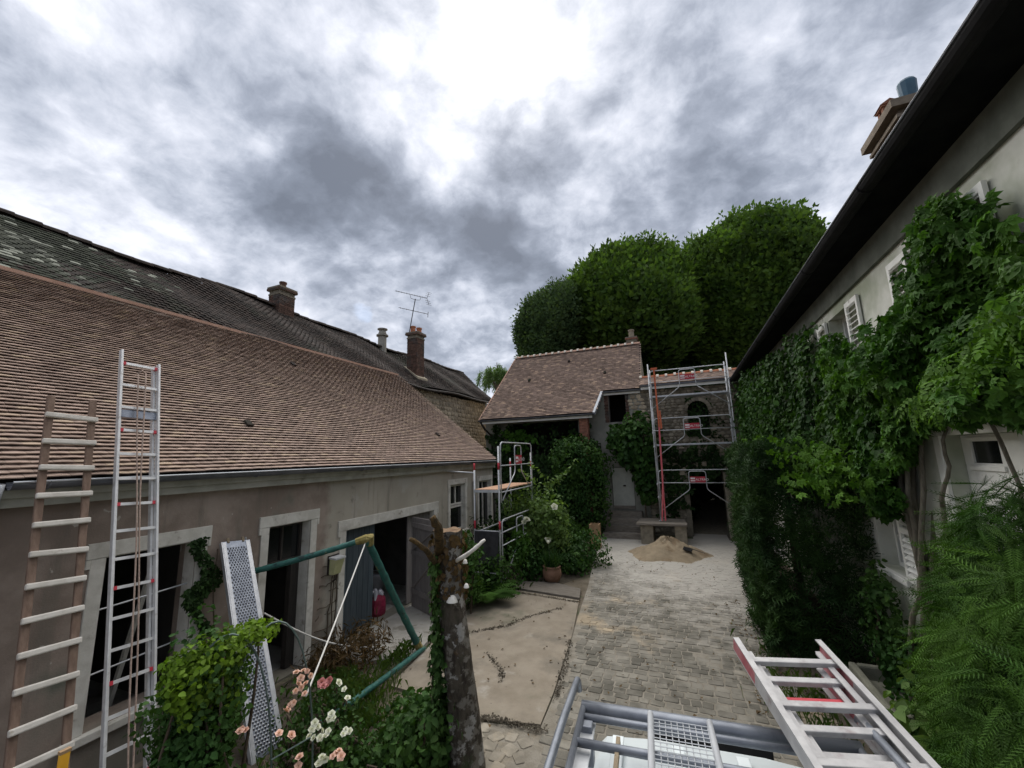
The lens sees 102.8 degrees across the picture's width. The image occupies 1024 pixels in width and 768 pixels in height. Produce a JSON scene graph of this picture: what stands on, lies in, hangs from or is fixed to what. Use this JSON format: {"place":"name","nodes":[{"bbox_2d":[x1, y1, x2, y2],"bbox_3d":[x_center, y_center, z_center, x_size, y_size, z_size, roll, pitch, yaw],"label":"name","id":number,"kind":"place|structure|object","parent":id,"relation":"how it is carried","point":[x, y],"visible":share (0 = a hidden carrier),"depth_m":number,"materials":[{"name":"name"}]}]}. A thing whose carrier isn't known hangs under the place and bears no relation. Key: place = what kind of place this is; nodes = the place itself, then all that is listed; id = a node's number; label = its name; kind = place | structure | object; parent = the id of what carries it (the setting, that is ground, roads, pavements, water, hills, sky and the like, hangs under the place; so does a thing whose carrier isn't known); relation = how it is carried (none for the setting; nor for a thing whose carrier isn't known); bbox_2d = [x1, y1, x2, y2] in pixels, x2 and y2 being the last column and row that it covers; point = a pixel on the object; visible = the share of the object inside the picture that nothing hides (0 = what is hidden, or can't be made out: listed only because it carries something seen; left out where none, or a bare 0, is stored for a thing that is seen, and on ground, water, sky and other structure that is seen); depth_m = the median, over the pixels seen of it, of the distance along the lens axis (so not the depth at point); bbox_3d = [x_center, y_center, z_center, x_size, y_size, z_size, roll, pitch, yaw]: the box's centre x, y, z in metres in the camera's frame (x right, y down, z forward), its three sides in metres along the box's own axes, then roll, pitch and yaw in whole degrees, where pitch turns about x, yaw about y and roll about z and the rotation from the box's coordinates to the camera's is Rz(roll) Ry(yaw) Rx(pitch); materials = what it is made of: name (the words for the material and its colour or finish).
{"place":"outdoors","nodes":[
{"label":"outdoors","id":0,"kind":"place"},
{"bbox_2d":[373,570,383,590],"bbox_3d":[-3.424,4.971,10.134,0.570,0.570,0.526,-6,-11,22],"label":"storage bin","id":1,"kind":"object","parent":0,"point":[378,583],"visible":0.2,"depth_m":9.97,"materials":[{"name":"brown plastic"}]},
{"bbox_2d":[372,588,385,616],"bbox_3d":[-2.951,4.781,8.956,0.374,0.509,0.365,-6,-11,22],"label":"rubbish bag","id":2,"kind":"object","parent":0,"point":[378,599],"visible":0.88,"depth_m":8.85,"materials":[{"name":"red plastic"}]},
{"bbox_2d":[416,722,538,767],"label":"mosaic paving","id":3,"kind":"structure","parent":0,"point":[506,746],"depth_m":4.81,"materials":[{"name":"beige stone"}]},
{"bbox_2d":[0,0,976,397],"label":"sky","id":4,"kind":"structure","parent":0,"point":[352,155],"materials":[{"name":"grey"}]},
{"bbox_2d":[130,532,872,767],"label":"ground","id":5,"kind":"structure","parent":0,"point":[581,583],"depth_m":6.75,"materials":[{"name":"soil"}]},
{"bbox_2d":[3,395,98,767],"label":"wooden ladder","id":6,"kind":"object","parent":5,"relation":"on","point":[15,729],"visible":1,"depth_m":3.75,"materials":[{"name":"brown wood"}]},
{"bbox_2d":[99,349,160,767],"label":"extension ladder","id":7,"kind":"object","parent":5,"relation":"on","point":[152,414],"visible":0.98,"depth_m":4.36,"materials":[{"name":"metal"}]},
{"bbox_2d":[0,207,490,447],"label":"old house","id":8,"kind":"structure","parent":5,"relation":"on","point":[461,399],"depth_m":11.24,"materials":[{"name":"brown tile"}]},
{"bbox_2d":[397,291,430,331],"bbox_3d":[-4.549,-3.344,18.828,1.624,2.001,0.435,-2,-10,0],"label":"tv aerial","id":9,"kind":"object","parent":8,"relation":"on","point":[414,305],"visible":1,"depth_m":18.84,"materials":[{"name":"metal"}]},
{"bbox_2d":[0,265,499,767],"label":"outbuilding","id":10,"kind":"structure","parent":5,"relation":"on","point":[272,453],"depth_m":6.51,"materials":[{"name":"tile"}]},
{"bbox_2d":[60,525,212,750],"bbox_3d":[-4.686,3.082,4.973,0.844,2.430,1.290,-6,-11,22],"label":"window","id":11,"kind":"structure","parent":10,"relation":"in","point":[95,562],"depth_m":4.56,"materials":[{"name":"grey stone"}]},
{"bbox_2d":[179,536,222,642],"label":"window vine","id":12,"kind":"object","parent":10,"relation":"hanging from","point":[202,592],"depth_m":5.39,"materials":[{"name":"green plant"}]},
{"bbox_2d":[257,508,319,668],"bbox_3d":[-3.760,3.383,6.631,0.328,2.495,1.130,-6,-11,22],"label":"door","id":13,"kind":"structure","parent":10,"relation":"in","point":[283,536],"depth_m":6.86,"materials":[{"name":"beige stone"}]},
{"bbox_2d":[311,566,337,656],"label":"dry vine","id":14,"kind":"object","parent":10,"relation":"attached to","point":[331,593],"visible":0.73,"depth_m":7.33,"materials":[{"name":"brown plant"}]},
{"bbox_2d":[327,553,345,581],"bbox_3d":[-3.191,3.357,7.423,0.200,0.469,0.240,-6,-11,22],"label":"wall lantern","id":15,"kind":"object","parent":10,"relation":"attached to","point":[334,563],"depth_m":7.37,"materials":[{"name":"metal"}]},
{"bbox_2d":[335,501,438,646],"bbox_3d":[-2.677,3.939,9.096,0.248,2.200,3.440,-6,-11,22],"label":"garage door","id":16,"kind":"structure","parent":10,"relation":"in","point":[357,603],"depth_m":8.22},
{"bbox_2d":[448,478,468,531],"bbox_3d":[-1.630,3.518,11.760,0.290,1.540,1.130,-6,-11,22],"label":"window","id":17,"kind":"structure","parent":10,"relation":"in","point":[457,490],"depth_m":11.91,"materials":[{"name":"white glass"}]},
{"bbox_2d":[477,475,492,529],"bbox_3d":[-0.954,3.885,13.362,0.290,1.740,1.120,-6,-11,22],"label":"window","id":18,"kind":"structure","parent":10,"relation":"in","point":[483,499],"depth_m":13.48,"materials":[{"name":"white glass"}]},
{"bbox_2d":[219,536,281,764],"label":"steel walkway","id":19,"kind":"structure","parent":5,"relation":"on","point":[241,591],"depth_m":5.25,"materials":[{"name":"silver metal"}]},
{"bbox_2d":[139,667,393,767],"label":"planting bed","id":20,"kind":"object","parent":5,"relation":"on","point":[240,742],"depth_m":5.16,"materials":[{"name":"soil"}]},
{"bbox_2d":[57,746,71,767],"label":"spirit level","id":21,"kind":"object","parent":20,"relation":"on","point":[63,758],"visible":1,"depth_m":2.89,"materials":[{"name":"yellow plastic"}]},
{"bbox_2d":[124,603,254,767],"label":"dark shrub","id":22,"kind":"object","parent":20,"relation":"on","point":[184,748],"visible":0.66,"depth_m":3.28,"materials":[{"name":"green plant"}]},
{"bbox_2d":[164,620,313,767],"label":"garden hoops","id":23,"kind":"object","parent":20,"relation":"on","point":[260,664],"visible":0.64,"depth_m":3.63,"materials":[{"name":"metal"}]},
{"bbox_2d":[153,616,281,767],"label":"honeysuckle","id":24,"kind":"object","parent":23,"relation":"attached to","point":[172,681],"visible":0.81,"depth_m":3.31,"materials":[{"name":"green plant"}]},
{"bbox_2d":[235,724,345,767],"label":"pink rose bush","id":25,"kind":"object","parent":20,"relation":"on","point":[339,753],"visible":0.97,"depth_m":4.05,"materials":[{"name":"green plant"}]},
{"bbox_2d":[264,668,365,762],"bbox_3d":[-2.086,3.489,4.526,0.994,1.520,1.953,5,-12,-34],"label":"pink rose bush","id":26,"kind":"object","parent":20,"relation":"on","point":[303,687],"visible":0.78,"depth_m":4.59,"materials":[{"name":"green plant"}]},
{"bbox_2d":[290,662,375,743],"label":"rose bush","id":27,"kind":"object","parent":20,"relation":"on","point":[322,683],"visible":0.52,"depth_m":5.01,"materials":[{"name":"green plant"}]},
{"bbox_2d":[275,679,397,767],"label":"white rose bush","id":28,"kind":"object","parent":20,"relation":"on","point":[322,737],"visible":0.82,"depth_m":4.25,"materials":[{"name":"green plant"}]},
{"bbox_2d":[290,606,393,679],"bbox_3d":[-2.706,4.337,6.763,1.278,0.909,1.556,-6,-11,22],"label":"brown shrub","id":29,"kind":"object","parent":20,"relation":"on","point":[365,638],"visible":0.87,"depth_m":6.70,"materials":[{"name":"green plant"}]},
{"bbox_2d":[303,709,439,767],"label":"leafy weeds","id":30,"kind":"object","parent":20,"relation":"on","point":[365,756],"visible":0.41,"depth_m":4.29,"materials":[{"name":"green plant"}]},
{"bbox_2d":[369,683,462,767],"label":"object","id":31,"kind":"object","parent":20,"relation":"on","point":[409,712],"visible":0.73,"depth_m":4.28,"materials":[{"name":"green plant"}]},
{"bbox_2d":[255,534,425,732],"bbox_3d":[-2.597,3.459,6.381,1.757,2.198,2.632,-6,-11,22],"label":"swing frame","id":32,"kind":"object","parent":5,"relation":"on","point":[368,540],"visible":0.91,"depth_m":6.30,"materials":[{"name":"green metal"}]},
{"bbox_2d":[264,612,380,647],"bbox_3d":[-2.952,4.005,6.604,0.026,1.095,1.956,-11,-14,43],"label":"guy rope","id":33,"kind":"object","parent":32,"relation":"attached to","point":[270,616],"visible":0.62,"depth_m":6.39,"materials":[{"name":"white fabric"}]},
{"bbox_2d":[305,543,365,696],"bbox_3d":[-2.133,2.745,5.137,0.020,1.035,2.148,-1,-10,-6],"label":"guy rope","id":34,"kind":"object","parent":32,"relation":"attached to","point":[334,623],"visible":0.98,"depth_m":4.82,"materials":[{"name":"white fabric"}]},
{"bbox_2d":[327,598,469,663],"bbox_3d":[-1.891,4.930,8.462,1.550,0.045,3.700,-6,-11,22],"label":"concrete apron","id":35,"kind":"object","parent":5,"relation":"on","point":[420,621],"visible":0.2,"depth_m":8.04,"materials":[{"name":"grey concrete"}]},
{"bbox_2d":[409,515,485,767],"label":"tree stump","id":36,"kind":"object","parent":5,"relation":"on","point":[467,750],"visible":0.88,"depth_m":4.42,"materials":[{"name":"brown wood"}]},
{"bbox_2d":[424,554,449,767],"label":"trunk ivy","id":37,"kind":"object","parent":36,"relation":"attached to","point":[438,664],"visible":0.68,"depth_m":4.45,"materials":[{"name":"green plant"}]},
{"bbox_2d":[428,532,470,600],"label":"dry ivy","id":38,"kind":"object","parent":36,"relation":"attached to","point":[453,540],"visible":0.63,"depth_m":4.65,"materials":[{"name":"brown plant"}]},
{"bbox_2d":[462,529,490,613],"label":"shrub","id":39,"kind":"object","parent":5,"relation":"on","point":[471,579],"visible":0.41,"depth_m":8.90,"materials":[{"name":"green plant"}]},
{"bbox_2d":[390,590,578,726],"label":"yard slab","id":40,"kind":"structure","parent":5,"relation":"on","point":[516,694],"depth_m":6.92,"materials":[{"name":"beige concrete"}]},
{"bbox_2d":[382,591,577,733],"bbox_3d":[-0.350,4.747,7.770,3.633,0.072,4.920,-6,-11,22],"label":"grit","id":41,"kind":"object","parent":40,"relation":"on","point":[484,716],"visible":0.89,"depth_m":6.21,"materials":[{"name":"gravel"}]},
{"bbox_2d":[467,574,521,602],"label":"fern","id":42,"kind":"object","parent":40,"relation":"on","point":[492,594],"visible":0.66,"depth_m":9.32,"materials":[{"name":"green plant"}]},
{"bbox_2d":[511,581,580,599],"bbox_3d":[0.841,5.151,10.354,2.182,0.050,0.833,-7,-12,30],"label":"slab","id":43,"kind":"object","parent":40,"relation":"on","point":[558,589],"visible":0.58,"depth_m":10.12,"materials":[{"name":"grey concrete"}]},
{"bbox_2d":[474,363,507,393],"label":"willow tree","id":44,"kind":"object","parent":5,"relation":"on","point":[493,378],"visible":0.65,"depth_m":43.00,"materials":[{"name":"green plant"}]},
{"bbox_2d":[499,547,591,583],"bbox_3d":[-0.029,5.840,14.111,6.050,0.120,7.700,-6,-11,22],"label":"planting bed","id":45,"kind":"object","parent":5,"relation":"on","point":[565,578],"visible":0.07,"depth_m":11.23,"materials":[{"name":"soil"}]},
{"bbox_2d":[465,495,511,574],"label":"wall shrub","id":46,"kind":"object","parent":45,"relation":"on","point":[496,527],"visible":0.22,"depth_m":12.46,"materials":[{"name":"green plant"}]},
{"bbox_2d":[446,442,533,588],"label":"scaffold tower","id":47,"kind":"structure","parent":45,"relation":"on","point":[500,485],"depth_m":10.73,"materials":[{"name":"silver metal"}]},
{"bbox_2d":[475,531,498,566],"bbox_3d":[-0.637,4.140,10.236,0.660,0.850,0.053,-6,-11,22],"label":"dark sheet","id":48,"kind":"object","parent":47,"relation":"hanging from","point":[490,544],"visible":0.72,"depth_m":10.23,"materials":[{"name":"grey plastic"}]},
{"bbox_2d":[467,531,546,597],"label":"shrub","id":49,"kind":"object","parent":45,"relation":"on","point":[534,571],"visible":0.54,"depth_m":10.27,"materials":[{"name":"green plant"}]},
{"bbox_2d":[507,527,531,579],"bbox_3d":[0.185,4.564,10.939,0.708,1.419,0.567,-6,-11,22],"label":"sapling","id":50,"kind":"object","parent":45,"relation":"on","point":[522,541],"visible":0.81,"depth_m":10.88,"materials":[{"name":"green plant"}]},
{"bbox_2d":[488,495,579,570],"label":"bed shrub","id":51,"kind":"object","parent":45,"relation":"on","point":[513,529],"visible":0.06,"depth_m":12.45,"materials":[{"name":"green plant"}]},
{"bbox_2d":[503,459,577,569],"bbox_3d":[0.787,3.945,12.390,1.930,3.258,2.322,2,-11,-18],"label":"white rose bush","id":52,"kind":"object","parent":45,"relation":"on","point":[549,523],"visible":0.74,"depth_m":11.84,"materials":[{"name":"green plant"}]},
{"bbox_2d":[533,540,566,582],"bbox_3d":[1.058,4.723,10.896,1.073,1.080,1.075,3,-11,-25],"label":"flower pot","id":53,"kind":"object","parent":45,"relation":"on","point":[551,566],"visible":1,"depth_m":10.72,"materials":[{"name":"ceramic"}]},
{"bbox_2d":[543,433,615,536],"bbox_3d":[2.810,4.234,17.105,3.111,4.309,2.305,0,-10,-12],"label":"climbing shrub","id":54,"kind":"object","parent":45,"relation":"on","point":[574,489],"visible":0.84,"depth_m":16.61,"materials":[{"name":"green plant"}]},
{"bbox_2d":[555,518,613,576],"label":"shrub","id":55,"kind":"object","parent":45,"relation":"on","point":[575,559],"visible":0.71,"depth_m":12.05,"materials":[{"name":"green plant"}]},
{"bbox_2d":[589,523,601,548],"bbox_3d":[3.018,5.501,14.765,0.343,0.850,0.385,-6,-11,22],"label":"wooden planter","id":56,"kind":"object","parent":45,"relation":"on","point":[594,526],"visible":0.49,"depth_m":14.65,"materials":[{"name":"brown wood"}]},
{"bbox_2d":[510,275,587,356],"bbox_3d":[2.109,0.387,24.765,4.638,14.458,5.946,4,-12,-31],"label":"tree","id":57,"kind":"object","parent":5,"relation":"on","point":[545,322],"visible":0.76,"depth_m":23.64,"materials":[{"name":"green plant"}]},
{"bbox_2d":[230,579,874,767],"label":"grass tufts","id":58,"kind":"object","parent":5,"relation":"on","point":[396,654],"visible":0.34,"depth_m":5.70,"materials":[{"name":"green plant"}]},
{"bbox_2d":[478,329,651,539],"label":"tiled barn","id":59,"kind":"structure","parent":5,"relation":"on","point":[598,388],"depth_m":19.33,"materials":[{"name":"brown tile"}]},
{"bbox_2d":[484,422,603,506],"bbox_3d":[1.333,3.980,18.895,5.826,4.526,0.667,-6,-11,22],"label":"barn vine","id":60,"kind":"object","parent":59,"relation":"attached to","point":[546,463],"visible":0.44,"depth_m":19.17,"materials":[{"name":"green plant"}]},
{"bbox_2d":[495,423,538,454],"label":"vine tuft","id":61,"kind":"object","parent":60,"relation":"attached to","point":[512,437],"visible":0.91,"depth_m":19.24,"materials":[{"name":"green plant"}]},
{"bbox_2d":[604,394,629,422],"bbox_3d":[4.717,1.031,18.244,1.165,1.330,0.144,-6,-11,22],"label":"window frame","id":62,"kind":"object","parent":59,"relation":"in","point":[607,412],"depth_m":18.31,"materials":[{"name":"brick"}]},
{"bbox_2d":[612,468,635,508],"bbox_3d":[4.797,4.494,17.614,0.890,1.730,0.147,-6,-11,22],"label":"door","id":63,"kind":"structure","parent":59,"relation":"in","point":[623,486],"depth_m":17.63,"materials":[{"name":"grey wood"}]},
{"bbox_2d":[605,410,664,517],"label":"fig shrub","id":64,"kind":"object","parent":5,"relation":"on","point":[637,456],"visible":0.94,"depth_m":16.67,"materials":[{"name":"green plant"}]},
{"bbox_2d":[562,228,710,375],"bbox_3d":[7.182,-1.137,26.260,10.598,17.725,10.571,-6,-11,22],"label":"lime tree","id":65,"kind":"object","parent":5,"relation":"on","point":[647,289],"visible":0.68,"depth_m":22.99,"materials":[{"name":"green plant"}]},
{"bbox_2d":[648,346,712,389],"bbox_3d":[13.276,0.932,30.634,10.288,14.867,6.731,-6,-11,22],"label":"understorey tree","id":66,"kind":"object","parent":5,"relation":"on","point":[689,359],"visible":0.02,"depth_m":28.67,"materials":[{"name":"green plant"}]},
{"bbox_2d":[522,534,849,767],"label":"cobbled drive","id":67,"kind":"structure","parent":5,"relation":"on","point":[691,677],"depth_m":7.13,"materials":[{"name":"grey stone"}]},
{"bbox_2d":[388,560,822,750],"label":"leaf litter","id":68,"kind":"object","parent":67,"relation":"on","point":[758,711],"visible":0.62,"depth_m":6.86,"materials":[{"name":"brown plant"}]},
{"bbox_2d":[636,518,687,544],"bbox_3d":[5.711,5.584,15.452,1.760,0.780,1.330,-6,-11,22],"label":"plank bench","id":69,"kind":"object","parent":67,"relation":"on","point":[647,529],"visible":0.9,"depth_m":15.10,"materials":[{"name":"grey stone"}]},
{"bbox_2d":[628,535,713,563],"bbox_3d":[5.151,5.321,13.469,2.784,0.610,2.245,-6,-11,22],"label":"sand heap","id":70,"kind":"object","parent":67,"relation":"on","point":[665,548],"visible":0.99,"depth_m":13.02,"materials":[{"name":"beige sand"}]},
{"bbox_2d":[683,546,704,553],"bbox_3d":[5.734,5.254,12.880,0.646,0.196,0.253,-6,-11,22],"label":"shovel","id":71,"kind":"object","parent":70,"relation":"on","point":[687,549],"visible":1,"depth_m":12.89,"materials":[{"name":"metal"}]},
{"bbox_2d":[647,352,736,520],"bbox_3d":[6.996,2.404,15.704,2.970,6.940,0.876,-6,-11,22],"label":"scaffold","id":72,"kind":"object","parent":67,"relation":"on","point":[690,426],"visible":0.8,"depth_m":15.58,"materials":[{"name":"metal"}]},
{"bbox_2d":[650,367,665,520],"bbox_3d":[5.670,2.237,15.752,0.327,5.843,0.066,-6,-11,22],"label":"orange strap","id":73,"kind":"object","parent":72,"relation":"attached to","point":[659,426],"visible":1,"depth_m":15.73,"materials":[{"name":"fabric"}]},
{"bbox_2d":[543,676,910,767],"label":"van","id":74,"kind":"object","parent":67,"relation":"on","point":[674,740],"visible":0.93,"depth_m":1.94,"materials":[{"name":"metal"}]},
{"bbox_2d":[733,637,940,767],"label":"roof ladder","id":75,"kind":"object","parent":74,"relation":"on","point":[846,690],"visible":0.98,"depth_m":1.83,"materials":[{"name":"silver metal"}]},
{"bbox_2d":[736,552,874,754],"bbox_3d":[5.220,4.477,7.222,1.500,0.120,14.500,-6,-11,22],"label":"planting bed","id":76,"kind":"object","parent":67,"relation":"on","point":[868,750],"visible":0.09,"depth_m":6.38,"materials":[{"name":"soil"}]},
{"bbox_2d":[722,433,888,668],"bbox_3d":[5.672,3.078,8.805,2.109,3.881,5.932,-6,-11,22],"label":"yew hedge","id":77,"kind":"object","parent":76,"relation":"on","point":[754,504],"visible":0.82,"depth_m":6.48,"materials":[{"name":"green plant"}]},
{"bbox_2d":[741,434,875,508],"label":"creeper shoots","id":78,"kind":"object","parent":77,"relation":"on","point":[826,466],"visible":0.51,"depth_m":5.43,"materials":[{"name":"green plant"}]},
{"bbox_2d":[857,558,947,746],"bbox_3d":[4.704,3.211,4.838,0.587,1.854,2.250,-6,-11,25],"label":"wall foot shrub","id":79,"kind":"object","parent":76,"relation":"on","point":[887,652],"visible":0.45,"depth_m":5.28,"materials":[{"name":"green plant"}]},
{"bbox_2d":[883,665,946,766],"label":"pale shrub","id":80,"kind":"object","parent":76,"relation":"on","point":[899,715],"visible":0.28,"depth_m":4.16,"materials":[{"name":"green plant"}]},
{"bbox_2d":[891,470,1023,767],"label":"conifer bush","id":81,"kind":"object","parent":76,"relation":"on","point":[972,679],"visible":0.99,"depth_m":2.78,"materials":[{"name":"green plant"}]},
{"bbox_2d":[848,662,940,758],"bbox_3d":[4.637,3.909,4.902,0.560,0.460,1.250,-6,-11,22],"label":"stone trough","id":82,"kind":"object","parent":67,"relation":"on","point":[867,676],"visible":0.12,"depth_m":5.29,"materials":[{"name":"grey stone"}]},
{"bbox_2d":[638,367,740,538],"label":"stone wall","id":83,"kind":"structure","parent":5,"relation":"on","point":[674,407],"depth_m":16.94,"materials":[{"name":"stone"}]},
{"bbox_2d":[654,435,731,518],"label":"gate vine","id":84,"kind":"object","parent":83,"relation":"attached to","point":[671,489],"visible":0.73,"depth_m":16.58,"materials":[{"name":"green plant"}]},
{"bbox_2d":[683,390,728,451],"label":"niche ivy","id":85,"kind":"object","parent":83,"relation":"attached to","point":[704,420],"visible":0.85,"depth_m":16.83,"materials":[{"name":"green plant"}]},
{"bbox_2d":[647,360,735,481],"bbox_3d":[9.892,2.958,21.543,6.867,7.955,10.584,-6,-11,22],"label":"lane tree","id":86,"kind":"object","parent":5,"relation":"on","point":[706,368],"visible":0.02,"depth_m":19.42,"materials":[{"name":"green plant"}]},
{"bbox_2d":[665,471,724,519],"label":"lane hedge","id":87,"kind":"object","parent":5,"relation":"on","point":[701,492],"visible":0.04,"depth_m":22.57,"materials":[{"name":"green plant"}]},
{"bbox_2d":[681,197,830,368],"bbox_3d":[16.143,-2.256,26.774,10.940,19.600,10.267,-6,-11,22],"label":"lime tree","id":88,"kind":"object","parent":5,"relation":"on","point":[751,262],"visible":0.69,"depth_m":24.38,"materials":[{"name":"green plant"}]},
{"bbox_2d":[729,0,1023,666],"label":"white house","id":89,"kind":"structure","parent":5,"relation":"on","point":[953,122],"depth_m":4.17,"materials":[{"name":"paint"}]},
{"bbox_2d":[793,489,820,529],"bbox_3d":[6.898,2.612,9.462,0.325,1.320,1.900,-6,-11,22],"label":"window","id":90,"kind":"structure","parent":89,"relation":"in","point":[816,511],"depth_m":8.68,"materials":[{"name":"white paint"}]},
{"bbox_2d":[725,322,891,503],"bbox_3d":[6.665,1.779,10.513,1.036,5.697,12.233,-6,-11,22],"label":"ivy","id":91,"kind":"object","parent":89,"relation":"attached to","point":[760,400],"visible":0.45,"depth_m":8.83,"materials":[{"name":"green plant"}]},
{"bbox_2d":[816,294,865,402],"bbox_3d":[5.421,-0.404,6.511,0.325,1.530,1.860,-6,-11,22],"label":"window","id":92,"kind":"structure","parent":89,"relation":"in","point":[847,325],"depth_m":6.14,"materials":[{"name":"white paint"}]},
{"bbox_2d":[876,482,917,587],"bbox_3d":[5.227,1.948,5.447,0.325,1.320,1.300,-6,-11,22],"label":"window","id":93,"kind":"structure","parent":89,"relation":"in","point":[905,555],"depth_m":5.21,"materials":[{"name":"white paint"}]},
{"bbox_2d":[814,187,1023,701],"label":"virginia creeper","id":94,"kind":"object","parent":89,"relation":"attached to","point":[965,260],"visible":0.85,"depth_m":3.74,"materials":[{"name":"green plant"}]},
{"bbox_2d":[885,179,995,303],"bbox_3d":[4.376,-0.844,4.005,0.325,1.480,1.740,-6,-11,22],"label":"window","id":95,"kind":"structure","parent":89,"relation":"in","point":[980,189],"depth_m":4.56,"materials":[{"name":"white paint"}]},
{"bbox_2d":[895,289,1023,432],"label":"wisteria","id":96,"kind":"object","parent":89,"relation":"attached to","point":[991,340],"visible":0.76,"depth_m":2.89,"materials":[{"name":"green plant"}]},
{"bbox_2d":[930,423,1023,550],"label":"doorway","id":97,"kind":"structure","parent":89,"relation":"in","point":[984,457],"depth_m":3.92,"materials":[{"name":"white paint"}]},
{"bbox_2d":[692,498,728,534],"bbox_3d":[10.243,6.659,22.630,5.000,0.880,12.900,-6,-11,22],"label":"doorway","id":98,"kind":"structure","parent":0,"point":[711,518],"depth_m":19.09,"materials":[{"name":"black"}]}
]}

